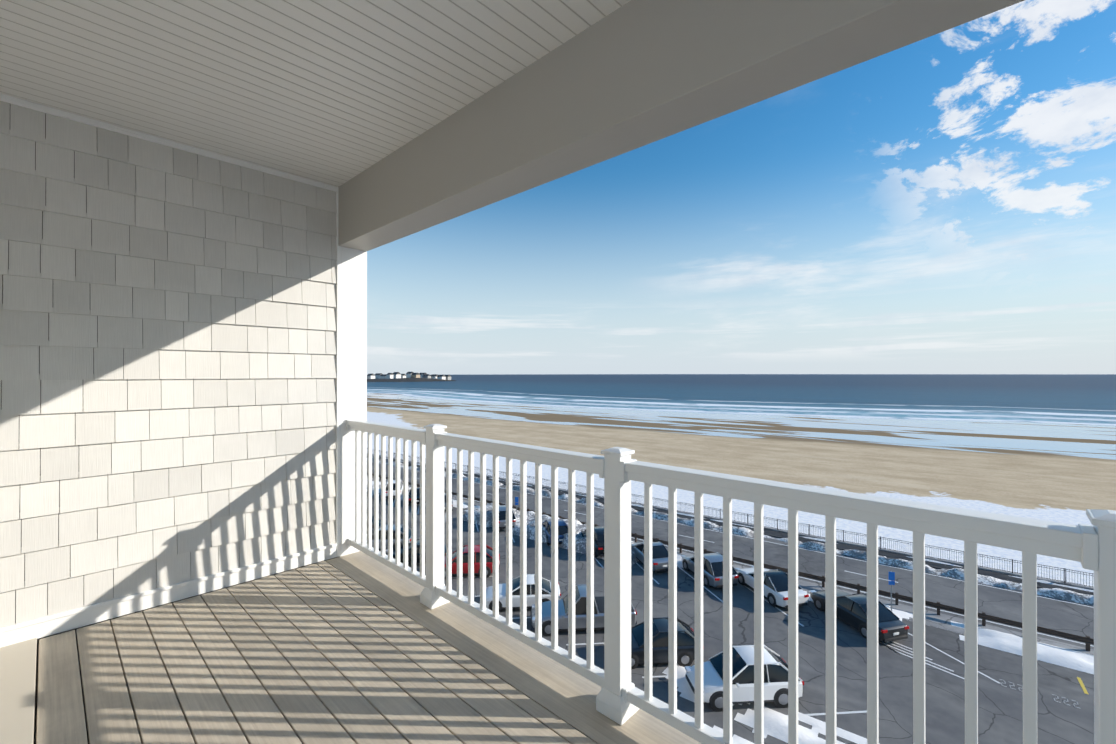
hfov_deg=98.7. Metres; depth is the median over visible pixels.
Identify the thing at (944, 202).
sky
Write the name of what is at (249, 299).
shingles
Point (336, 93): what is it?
ceiling
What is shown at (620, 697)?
railing
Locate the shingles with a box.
[0,101,336,627]
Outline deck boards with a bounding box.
[36,551,701,743]
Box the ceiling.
[0,0,630,186]
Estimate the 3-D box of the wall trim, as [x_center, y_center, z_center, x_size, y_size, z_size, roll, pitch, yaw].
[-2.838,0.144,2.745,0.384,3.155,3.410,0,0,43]
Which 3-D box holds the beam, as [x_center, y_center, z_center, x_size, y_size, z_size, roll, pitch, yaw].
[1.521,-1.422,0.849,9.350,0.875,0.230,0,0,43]
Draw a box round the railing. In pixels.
[346,419,1115,743]
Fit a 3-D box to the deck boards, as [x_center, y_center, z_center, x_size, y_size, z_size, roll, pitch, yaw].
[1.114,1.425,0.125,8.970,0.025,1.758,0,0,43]
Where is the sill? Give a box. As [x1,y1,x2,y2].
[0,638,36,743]
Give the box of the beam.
[338,0,1024,250]
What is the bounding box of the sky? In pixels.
[367,0,1115,374]
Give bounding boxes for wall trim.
[0,93,366,647]

